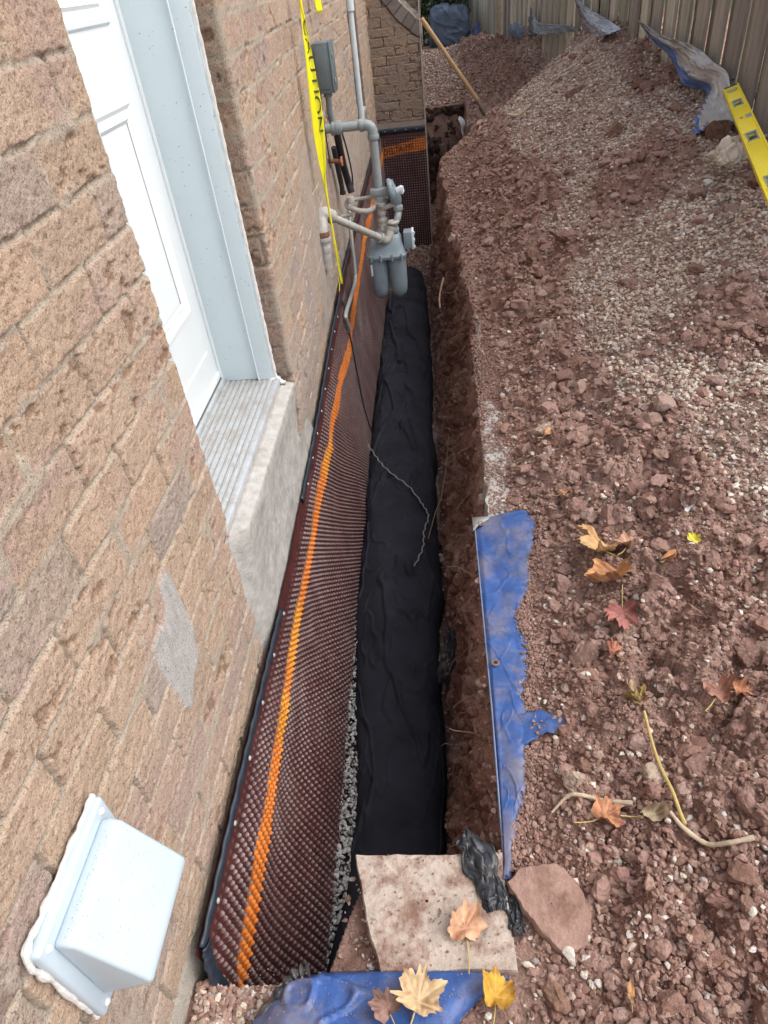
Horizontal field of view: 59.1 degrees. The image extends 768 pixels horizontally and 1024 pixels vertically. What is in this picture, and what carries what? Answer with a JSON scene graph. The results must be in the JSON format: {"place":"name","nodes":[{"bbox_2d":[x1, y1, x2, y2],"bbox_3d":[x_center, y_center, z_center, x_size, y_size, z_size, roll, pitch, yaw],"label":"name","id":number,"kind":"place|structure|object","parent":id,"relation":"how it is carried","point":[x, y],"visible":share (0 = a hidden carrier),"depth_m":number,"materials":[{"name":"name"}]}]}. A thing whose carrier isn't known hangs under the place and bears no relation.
{"place":"outdoors","nodes":[
{"label":"outdoors","id":0,"kind":"place"},
{"bbox_2d":[426,104,464,203],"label":"ground","id":1,"kind":"structure","parent":0,"point":[433,142],"depth_m":7.81,"materials":[{"name":"soil"}]},
{"bbox_2d":[185,0,767,1023],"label":"ground","id":2,"kind":"structure","parent":0,"point":[471,482],"depth_m":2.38,"materials":[{"name":"soil"}]},
{"bbox_2d":[0,0,431,1023],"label":"brick house","id":3,"kind":"structure","parent":2,"relation":"on","point":[168,286],"depth_m":1.35,"materials":[{"name":"brick"}]},
{"bbox_2d":[20,793,184,1019],"bbox_3d":[-0.376,0.575,0.982,0.113,0.260,0.222,-3,39,6],"label":"vent hood","id":4,"kind":"object","parent":3,"relation":"attached to","point":[95,937],"visible":1,"depth_m":0.93,"materials":[{"name":"plastic"}]},
{"bbox_2d":[57,0,220,428],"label":"door","id":5,"kind":"structure","parent":3,"relation":"in","point":[93,27],"depth_m":1.75,"materials":[{"name":"white metal"}]},
{"bbox_2d":[195,292,374,987],"bbox_3d":[-0.194,0.214,2.685,0.118,1.079,3.018,-3,39,6],"label":"drainage membrane","id":6,"kind":"object","parent":3,"relation":"attached to","point":[270,901],"visible":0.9,"depth_m":2.13,"materials":[{"name":"plastic"}]},
{"bbox_2d":[314,0,322,12],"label":"caution tape","id":7,"kind":"object","parent":3,"relation":"attached to","point":[318,5],"visible":1,"depth_m":3.11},
{"bbox_2d":[299,0,342,290],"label":"caution tape","id":8,"kind":"object","parent":3,"relation":"attached to","point":[316,113],"visible":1,"depth_m":2.86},
{"bbox_2d":[311,38,337,135],"bbox_3d":[-0.262,-2.071,3.314,0.091,0.402,0.271,-3,39,6],"label":"electrical box","id":9,"kind":"object","parent":3,"relation":"attached to","point":[324,60],"visible":0.9,"depth_m":3.17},
{"bbox_2d":[334,134,354,193],"bbox_3d":[-0.217,-1.858,3.598,0.051,0.348,0.200,2,40,11],"label":"insulated hose","id":10,"kind":"object","parent":9,"relation":"attached to","point":[344,167],"visible":0.85,"depth_m":3.62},
{"bbox_2d":[327,156,342,165],"bbox_3d":[-0.254,-1.793,3.468,0.088,0.048,0.050,-3,39,6],"label":"hose bib","id":11,"kind":"object","parent":3,"relation":"attached to","point":[336,161],"visible":0.98,"depth_m":3.46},
{"bbox_2d":[331,146,345,194],"bbox_3d":[-0.240,-1.812,3.597,0.034,0.258,0.129,-3,39,6],"label":"drain tube","id":12,"kind":"object","parent":3,"relation":"attached to","point":[338,172],"visible":0.92,"depth_m":3.61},
{"bbox_2d":[343,204,356,331],"bbox_3d":[-0.192,-1.345,3.711,0.030,0.452,0.804,-3,39,5],"label":"bent conduit","id":13,"kind":"object","parent":3,"relation":"attached to","point":[346,320],"visible":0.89,"depth_m":3.88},
{"bbox_2d":[346,0,363,118],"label":"white conduit","id":14,"kind":"object","parent":3,"relation":"attached to","point":[350,8],"visible":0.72,"depth_m":4.69,"materials":[{"name":"plastic"}]},
{"bbox_2d":[335,130,390,453],"bbox_3d":[-0.063,-1.937,5.255,0.074,1.151,3.960,-3,39,6],"label":"drainage membrane","id":15,"kind":"object","parent":3,"relation":"attached to","point":[367,312],"visible":0.51,"depth_m":4.55,"materials":[{"name":"plastic"}]},
{"bbox_2d":[318,119,415,298],"bbox_3d":[-0.080,-1.426,3.367,0.446,0.858,0.566,-3,39,6],"label":"gas meter","id":16,"kind":"object","parent":3,"relation":"attached to","point":[388,247],"visible":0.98,"depth_m":3.50,"materials":[{"name":"metal"}]},
{"bbox_2d":[380,125,431,249],"bbox_3d":[0.228,-3.205,6.773,0.432,1.145,0.039,-3,39,6],"label":"drainage membrane","id":17,"kind":"object","parent":3,"relation":"attached to","point":[404,156],"visible":0.8,"depth_m":6.68,"materials":[{"name":"plastic"}]},
{"bbox_2d":[189,978,281,1023],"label":"gravel","id":18,"kind":"structure","parent":2,"relation":"on","point":[211,998],"depth_m":1.32,"materials":[{"name":"gravel"}]},
{"bbox_2d":[250,961,508,1023],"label":"blue tarp","id":19,"kind":"object","parent":18,"relation":"on","point":[289,990],"visible":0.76,"depth_m":1.26,"materials":[{"name":"plastic"}]},
{"bbox_2d":[226,968,509,1023],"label":"soil crumbs","id":20,"kind":"object","parent":19,"relation":"on","point":[345,997],"visible":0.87,"depth_m":1.26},
{"bbox_2d":[367,986,400,1023],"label":"maple leaf","id":21,"kind":"object","parent":19,"relation":"on","point":[385,1005],"visible":1,"depth_m":1.22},
{"bbox_2d":[390,963,447,1023],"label":"maple leaf","id":22,"kind":"object","parent":19,"relation":"on","point":[420,993],"visible":1,"depth_m":1.23,"materials":[{"name":"plant"}]},
{"bbox_2d":[326,628,357,966],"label":"drain gravel","id":23,"kind":"structure","parent":2,"relation":"on","point":[346,849],"depth_m":2.32,"materials":[{"name":"gravel"}]},
{"bbox_2d":[327,265,447,971],"bbox_3d":[0.112,-0.355,4.006,0.441,0.240,5.651,-3,39,6],"label":"filter cloth","id":24,"kind":"object","parent":2,"relation":"on","point":[402,778],"visible":0.8,"depth_m":2.90,"materials":[{"name":"fabric"}]},
{"bbox_2d":[368,444,421,504],"bbox_3d":[0.039,-0.221,3.707,0.039,0.032,0.664,-22,41,-17],"label":"twine","id":25,"kind":"object","parent":24,"relation":"on","point":[395,475],"visible":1,"depth_m":3.65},
{"bbox_2d":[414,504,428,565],"bbox_3d":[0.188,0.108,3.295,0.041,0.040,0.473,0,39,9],"label":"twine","id":26,"kind":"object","parent":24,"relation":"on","point":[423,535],"visible":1,"depth_m":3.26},
{"bbox_2d":[389,205,436,294],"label":"soil crumbs","id":27,"kind":"object","parent":2,"relation":"on","point":[420,250],"visible":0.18,"depth_m":6.79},
{"bbox_2d":[355,852,517,974],"bbox_3d":[0.098,0.829,1.392,0.330,0.066,0.229,-3,39,6],"label":"paving slab","id":28,"kind":"object","parent":2,"relation":"on","point":[389,938],"depth_m":1.36,"materials":[{"name":"stone"}]},
{"bbox_2d":[354,854,505,968],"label":"soil crumbs","id":29,"kind":"object","parent":28,"relation":"on","point":[447,951],"visible":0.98,"depth_m":1.36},
{"bbox_2d":[447,898,488,974],"bbox_3d":[0.158,0.812,1.309,0.070,0.049,0.119,16,44,26],"label":"maple leaf","id":30,"kind":"object","parent":28,"relation":"on","point":[467,921],"visible":1,"depth_m":1.33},
{"bbox_2d":[454,826,506,912],"bbox_3d":[0.203,0.742,1.416,0.080,0.031,0.184,-13,39,-7],"label":"plastic scrap","id":31,"kind":"object","parent":28,"relation":"on","point":[479,860],"visible":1,"depth_m":1.41,"materials":[{"name":"plastic"}]},
{"bbox_2d":[420,0,458,46],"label":"bush","id":32,"kind":"object","parent":2,"relation":"on","point":[424,8],"visible":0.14,"depth_m":10.16,"materials":[{"name":"green plant"}]},
{"bbox_2d":[430,322,448,742],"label":"drain gravel","id":33,"kind":"structure","parent":2,"relation":"on","point":[441,645],"depth_m":3.94,"materials":[{"name":"gravel"}]},
{"bbox_2d":[423,43,465,106],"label":"soil crumbs","id":34,"kind":"object","parent":2,"relation":"on","point":[432,55],"visible":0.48,"depth_m":8.37,"materials":[{"name":"gravel"}]},
{"bbox_2d":[437,626,456,687],"bbox_3d":[0.231,0.531,2.480,0.071,0.170,0.157,2,40,12],"label":"plastic scrap","id":35,"kind":"object","parent":2,"relation":"on","point":[446,659],"visible":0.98,"depth_m":2.47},
{"bbox_2d":[429,3,470,47],"bbox_3d":[0.933,-6.903,9.622,0.591,0.546,0.563,-3,39,6],"label":"covered object","id":36,"kind":"object","parent":2,"relation":"on","point":[449,25],"visible":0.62,"depth_m":9.41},
{"bbox_2d":[420,17,492,118],"bbox_3d":[0.695,-3.867,6.025,0.691,0.946,0.208,-3,39,6],"label":"shovel","id":37,"kind":"object","parent":2,"relation":"on","point":[482,110],"visible":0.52,"depth_m":6.03,"materials":[{"name":"brown wood"}]},
{"bbox_2d":[420,0,502,43],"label":"wooden fence","id":38,"kind":"object","parent":2,"relation":"on","point":[487,15],"visible":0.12,"depth_m":9.38,"materials":[{"name":"brown wood"}]},
{"bbox_2d":[458,116,465,135],"bbox_3d":[0.847,-3.956,7.060,0.149,0.320,0.101,-3,39,6],"label":"liner scrap","id":39,"kind":"object","parent":2,"relation":"on","point":[462,121],"visible":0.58,"depth_m":7.02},
{"bbox_2d":[430,185,500,854],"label":"soil clods","id":40,"kind":"object","parent":2,"relation":"on","point":[487,802],"visible":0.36,"depth_m":2.38,"materials":[{"name":"soil"}]},
{"bbox_2d":[477,493,484,508],"bbox_3d":[0.387,-0.044,2.540,0.075,0.054,0.075,-3,39,6],"label":"concrete lump","id":41,"kind":"object","parent":2,"relation":"on","point":[481,503],"visible":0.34,"depth_m":2.52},
{"bbox_2d":[477,334,515,515],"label":"concrete slab","id":42,"kind":"structure","parent":2,"relation":"on","point":[492,457],"depth_m":2.53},
{"bbox_2d":[470,326,524,514],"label":"soil crumbs","id":43,"kind":"object","parent":42,"relation":"on","point":[480,398],"visible":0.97,"depth_m":2.72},
{"bbox_2d":[483,966,515,1023],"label":"maple leaf","id":44,"kind":"object","parent":2,"relation":"on","point":[499,991],"visible":1,"depth_m":1.23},
{"bbox_2d":[502,875,525,936],"bbox_3d":[0.259,0.791,1.365,0.038,0.034,0.119,-6,39,2],"label":"plastic scrap","id":45,"kind":"object","parent":2,"relation":"on","point":[516,924],"visible":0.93,"depth_m":1.35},
{"bbox_2d":[508,373,519,385],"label":"stone","id":46,"kind":"object","parent":2,"relation":"on","point":[513,378],"visible":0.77,"depth_m":2.85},
{"bbox_2d":[506,103,531,117],"bbox_3d":[1.023,-3.044,5.135,0.198,0.086,0.036,-3,39,6],"label":"stick","id":47,"kind":"object","parent":2,"relation":"on","point":[520,112],"visible":0.99,"depth_m":5.13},
{"bbox_2d":[457,29,586,131],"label":"soil crumbs","id":48,"kind":"object","parent":2,"relation":"on","point":[489,55],"visible":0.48,"depth_m":7.45,"materials":[{"name":"soil"}]},
{"bbox_2d":[472,510,577,879],"bbox_3d":[0.374,0.379,1.833,0.213,0.058,1.164,-3,39,6],"label":"blue tarp","id":49,"kind":"object","parent":2,"relation":"on","point":[503,564],"visible":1,"depth_m":1.85,"materials":[{"name":"plastic"}]},
{"bbox_2d":[517,519,575,848],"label":"soil crumbs","id":50,"kind":"object","parent":49,"relation":"on","point":[523,792],"visible":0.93,"depth_m":1.56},
{"bbox_2d":[338,850,724,1023],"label":"soil crumbs","id":51,"kind":"object","parent":2,"relation":"on","point":[603,949],"visible":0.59,"depth_m":1.25,"materials":[{"name":"soil"}]},
{"bbox_2d":[526,247,539,262],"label":"soil clod","id":52,"kind":"object","parent":2,"relation":"on","point":[531,252],"visible":0.93,"depth_m":3.39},
{"bbox_2d":[458,17,617,127],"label":"gravel","id":53,"kind":"structure","parent":2,"relation":"on","point":[552,63],"depth_m":6.86,"materials":[{"name":"gravel"}]},
{"bbox_2d":[530,486,545,498],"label":"soil clod","id":54,"kind":"object","parent":2,"relation":"on","point":[537,491],"visible":0.92,"depth_m":2.29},
{"bbox_2d":[536,422,550,433],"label":"stone","id":55,"kind":"object","parent":2,"relation":"on","point":[540,429],"visible":0.68,"depth_m":2.45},
{"bbox_2d":[506,863,591,956],"bbox_3d":[0.341,0.787,1.351,0.122,0.058,0.182,-26,42,-22],"label":"flat stone","id":56,"kind":"object","parent":2,"relation":"on","point":[561,921],"visible":1,"depth_m":1.34,"materials":[{"name":"stone"}]},
{"bbox_2d":[539,980,570,1014],"bbox_3d":[0.313,0.888,1.234,0.055,0.042,0.051,-3,39,6],"label":"soil clod","id":57,"kind":"object","parent":2,"relation":"on","point":[555,995],"visible":1,"depth_m":1.23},
{"bbox_2d":[554,481,569,494],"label":"soil clod","id":58,"kind":"object","parent":2,"relation":"on","point":[560,485],"visible":0.72,"depth_m":2.24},
{"bbox_2d":[554,230,578,242],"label":"soil clod","id":59,"kind":"object","parent":2,"relation":"on","point":[561,236],"visible":0.94,"depth_m":3.33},
{"bbox_2d":[557,399,577,411],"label":"soil clod","id":60,"kind":"object","parent":2,"relation":"on","point":[562,405],"visible":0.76,"depth_m":2.56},
{"bbox_2d":[498,503,639,871],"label":"soil crumbs","id":61,"kind":"object","parent":2,"relation":"on","point":[528,695],"visible":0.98,"depth_m":1.72,"materials":[{"name":"soil"}]},
{"bbox_2d":[562,946,575,965],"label":"pebble","id":62,"kind":"object","parent":2,"relation":"on","point":[568,952],"visible":1,"depth_m":1.27,"materials":[{"name":"stone"}]},
{"bbox_2d":[561,770,586,789],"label":"stone","id":63,"kind":"object","parent":2,"relation":"on","point":[571,779],"visible":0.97,"depth_m":1.49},
{"bbox_2d":[564,85,585,99],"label":"soil clod","id":64,"kind":"object","parent":2,"relation":"on","point":[577,89],"visible":0.54,"depth_m":4.72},
{"bbox_2d":[566,499,587,519],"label":"soil clod","id":65,"kind":"object","parent":2,"relation":"on","point":[576,506],"visible":0.78,"depth_m":2.10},
{"bbox_2d":[569,641,598,668],"bbox_3d":[0.518,0.376,1.751,0.073,0.057,0.096,-3,39,6],"label":"soil clod","id":66,"kind":"object","parent":2,"relation":"on","point":[587,651],"visible":0.77,"depth_m":1.74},
{"bbox_2d":[551,792,632,812],"bbox_3d":[0.445,0.625,1.457,0.167,0.054,0.029,-1,39,8],"label":"stick","id":67,"kind":"object","parent":2,"relation":"on","point":[593,798],"visible":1,"depth_m":1.45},
{"bbox_2d":[574,794,623,827],"bbox_3d":[0.452,0.624,1.417,0.104,0.037,0.068,3,40,12],"label":"maple leaf","id":68,"kind":"object","parent":2,"relation":"on","point":[606,809],"visible":1,"depth_m":1.42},
{"bbox_2d":[574,524,624,559],"bbox_3d":[0.653,0.090,1.935,0.239,0.102,0.114,15,44,26],"label":"maple leaf","id":69,"kind":"object","parent":2,"relation":"on","point":[590,539],"visible":0.97,"depth_m":1.94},
{"bbox_2d":[440,15,767,362],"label":"soil crumbs","id":70,"kind":"object","parent":2,"relation":"on","point":[478,265],"visible":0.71,"depth_m":3.93,"materials":[{"name":"soil"}]},
{"bbox_2d":[441,25,767,459],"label":"gravel","id":71,"kind":"structure","parent":2,"relation":"on","point":[761,379],"depth_m":3.19,"materials":[{"name":"gravel"}]},
{"bbox_2d":[599,504,615,527],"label":"soil clod","id":72,"kind":"object","parent":2,"relation":"on","point":[606,512],"visible":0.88,"depth_m":2.02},
{"bbox_2d":[601,398,613,407],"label":"stone","id":73,"kind":"object","parent":2,"relation":"on","point":[609,402],"visible":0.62,"depth_m":2.46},
{"bbox_2d":[584,558,632,581],"bbox_3d":[0.640,0.148,1.862,0.219,0.078,0.107,-9,39,-2],"label":"maple leaf","id":74,"kind":"object","parent":2,"relation":"on","point":[600,570],"visible":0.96,"depth_m":1.85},
{"bbox_2d":[458,17,767,480],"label":"soil clods","id":75,"kind":"object","parent":2,"relation":"on","point":[663,402],"visible":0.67,"depth_m":3.12,"materials":[{"name":"soil"}]},
{"bbox_2d":[604,121,623,136],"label":"soil clod","id":76,"kind":"object","parent":2,"relation":"on","point":[616,127],"visible":0.87,"depth_m":3.99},
{"bbox_2d":[607,637,627,661],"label":"maple leaf","id":77,"kind":"object","parent":2,"relation":"on","point":[614,647],"visible":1,"depth_m":1.67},
{"bbox_2d":[603,585,640,629],"bbox_3d":[0.605,0.241,1.758,0.084,0.060,0.139,-8,39,-1],"label":"maple leaf","id":78,"kind":"object","parent":2,"relation":"on","point":[617,612],"visible":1,"depth_m":1.74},
{"bbox_2d":[620,951,634,969],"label":"soil clod","id":79,"kind":"object","parent":2,"relation":"on","point":[625,962],"visible":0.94,"depth_m":1.24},
{"bbox_2d":[617,278,637,288],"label":"soil clod","id":80,"kind":"object","parent":2,"relation":"on","point":[629,283],"visible":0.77,"depth_m":2.87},
{"bbox_2d":[490,190,767,1022],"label":"gravel","id":81,"kind":"structure","parent":2,"relation":"on","point":[630,946],"depth_m":2.26,"materials":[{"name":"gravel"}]},
{"bbox_2d":[613,532,646,554],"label":"maple leaf","id":82,"kind":"object","parent":2,"relation":"on","point":[628,541],"visible":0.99,"depth_m":1.93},
{"bbox_2d":[628,980,635,1012],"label":"maple leaf","id":83,"kind":"object","parent":2,"relation":"on","point":[631,993],"visible":1,"depth_m":1.19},
{"bbox_2d":[627,678,636,700],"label":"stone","id":84,"kind":"object","parent":2,"relation":"on","point":[632,685],"visible":0.8,"depth_m":1.59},
{"bbox_2d":[503,0,767,134],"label":"wooden fence","id":85,"kind":"object","parent":2,"relation":"on","point":[746,45],"visible":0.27,"depth_m":4.09,"materials":[{"name":"brown wood"}]},
{"bbox_2d":[507,22,524,39],"bbox_3d":[1.528,-5.541,7.821,0.084,0.195,0.794,-8,39,0],"label":"fence tarp","id":86,"kind":"object","parent":85,"relation":"attached to","point":[514,29],"visible":0.89,"depth_m":7.76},
{"bbox_2d":[527,7,578,34],"bbox_3d":[1.618,-4.785,6.649,0.068,0.241,1.874,-7,39,0],"label":"fence tarp","id":87,"kind":"object","parent":85,"relation":"attached to","point":[536,27],"visible":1,"depth_m":6.77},
{"bbox_2d":[575,0,620,39],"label":"fence tarp","id":88,"kind":"object","parent":85,"relation":"hanging from","point":[592,22],"visible":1,"depth_m":5.43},
{"bbox_2d":[509,399,767,1023],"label":"soil clods","id":89,"kind":"object","parent":2,"relation":"on","point":[671,1001],"visible":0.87,"depth_m":1.51,"materials":[{"name":"soil"}]},
{"bbox_2d":[633,413,646,423],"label":"soil clod","id":90,"kind":"object","parent":2,"relation":"on","point":[638,419],"visible":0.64,"depth_m":2.21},
{"bbox_2d":[620,801,669,820],"bbox_3d":[0.524,0.602,1.364,0.093,0.045,0.037,-3,39,6],"label":"maple leaf","id":91,"kind":"object","parent":2,"relation":"on","point":[656,811],"visible":1,"depth_m":1.36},
{"bbox_2d":[637,505,655,519],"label":"soil clod","id":92,"kind":"object","parent":2,"relation":"on","point":[646,512],"visible":1,"depth_m":1.98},
{"bbox_2d":[631,79,661,89],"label":"stone","id":93,"kind":"object","parent":2,"relation":"on","point":[635,85],"visible":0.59,"depth_m":4.34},
{"bbox_2d":[640,762,668,783],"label":"stone","id":94,"kind":"object","parent":2,"relation":"on","point":[650,771],"visible":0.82,"depth_m":1.45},
{"bbox_2d":[623,683,686,824],"bbox_3d":[0.593,0.511,1.458,0.061,0.059,0.315,-8,39,0],"label":"withered plant","id":95,"kind":"object","parent":2,"relation":"on","point":[636,694],"visible":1,"depth_m":1.49,"materials":[{"name":"beige plant"}]},
{"bbox_2d":[644,571,671,590],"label":"soil clod","id":96,"kind":"object","parent":2,"relation":"on","point":[655,581],"visible":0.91,"depth_m":1.74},
{"bbox_2d":[660,549,676,561],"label":"maple leaf","id":97,"kind":"object","parent":2,"relation":"on","point":[670,555],"visible":1,"depth_m":1.81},
{"bbox_2d":[666,99,686,113],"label":"soil clod","id":98,"kind":"object","parent":2,"relation":"on","point":[675,105],"visible":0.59,"depth_m":3.90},
{"bbox_2d":[637,19,733,133],"bbox_3d":[1.778,-2.662,4.044,0.335,0.365,1.840,-3,39,6],"label":"fence tarp","id":99,"kind":"object","parent":2,"relation":"on","point":[696,68],"visible":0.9,"depth_m":3.92,"materials":[{"name":"plastic"}]},
{"bbox_2d":[676,603,707,622],"bbox_3d":[0.782,0.250,1.708,0.090,0.064,0.075,4,40,14],"label":"soil clod","id":100,"kind":"object","parent":2,"relation":"on","point":[692,613],"visible":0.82,"depth_m":1.68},
{"bbox_2d":[687,531,700,544],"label":"maple leaf","id":101,"kind":"object","parent":2,"relation":"on","point":[694,538],"visible":1,"depth_m":1.86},
{"bbox_2d":[683,752,708,779],"bbox_3d":[0.666,0.554,1.452,0.050,0.045,0.085,23,48,32],"label":"soil clod","id":102,"kind":"object","parent":2,"relation":"on","point":[695,763],"visible":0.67,"depth_m":1.45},
{"bbox_2d":[688,186,707,200],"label":"soil clod","id":103,"kind":"object","parent":2,"relation":"on","point":[695,192],"visible":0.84,"depth_m":3.05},
{"bbox_2d":[669,811,755,847],"bbox_3d":[0.631,0.621,1.314,0.152,0.056,0.037,16,44,26],"label":"stick","id":104,"kind":"object","parent":2,"relation":"on","point":[691,834],"visible":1,"depth_m":1.31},
{"bbox_2d":[704,550,721,567],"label":"soil clod","id":105,"kind":"object","parent":2,"relation":"on","point":[713,557],"visible":1,"depth_m":1.75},
{"bbox_2d":[701,120,731,140],"bbox_3d":[1.708,-1.961,3.481,0.141,0.118,0.120,-3,39,6],"label":"stone","id":106,"kind":"object","parent":2,"relation":"on","point":[718,129],"visible":0.88,"depth_m":3.44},
{"bbox_2d":[708,492,726,507],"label":"soil clod","id":107,"kind":"object","parent":2,"relation":"on","point":[716,500],"visible":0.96,"depth_m":1.90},
{"bbox_2d":[703,672,736,710],"bbox_3d":[0.737,0.387,1.485,0.062,0.062,0.110,6,41,16],"label":"maple leaf","id":108,"kind":"object","parent":2,"relation":"on","point":[721,691],"visible":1,"depth_m":1.50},
{"bbox_2d":[706,135,747,166],"bbox_3d":[1.566,-1.635,3.047,0.145,0.128,0.229,-1,39,8],"label":"stone","id":109,"kind":"object","parent":2,"relation":"on","point":[728,151],"visible":0.98,"depth_m":3.00,"materials":[{"name":"stone"}]},
{"bbox_2d":[731,676,753,695],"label":"maple leaf","id":110,"kind":"object","parent":2,"relation":"on","point":[741,686],"visible":0.98,"depth_m":1.51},
{"bbox_2d":[722,78,767,205],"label":"spirit level","id":111,"kind":"object","parent":2,"relation":"on","point":[746,123],"visible":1,"depth_m":2.82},
{"bbox_2d":[745,129,759,141],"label":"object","id":112,"kind":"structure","parent":111,"relation":"in","point":[753,133],"depth_m":2.81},
{"bbox_2d":[733,636,762,666],"bbox_3d":[0.848,0.326,1.583,0.062,0.050,0.084,-12,39,-6],"label":"soil clod","id":113,"kind":"object","parent":2,"relation":"on","point":[747,652],"visible":0.84,"depth_m":1.56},
{"bbox_2d":[747,173,758,188],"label":"soil clod","id":114,"kind":"object","parent":2,"relation":"on","point":[752,182],"visible":0.39,"depth_m":2.96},
{"bbox_2d":[752,796,767,828],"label":"soil clod","id":115,"kind":"object","parent":2,"relation":"on","point":[760,815],"visible":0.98,"depth_m":1.30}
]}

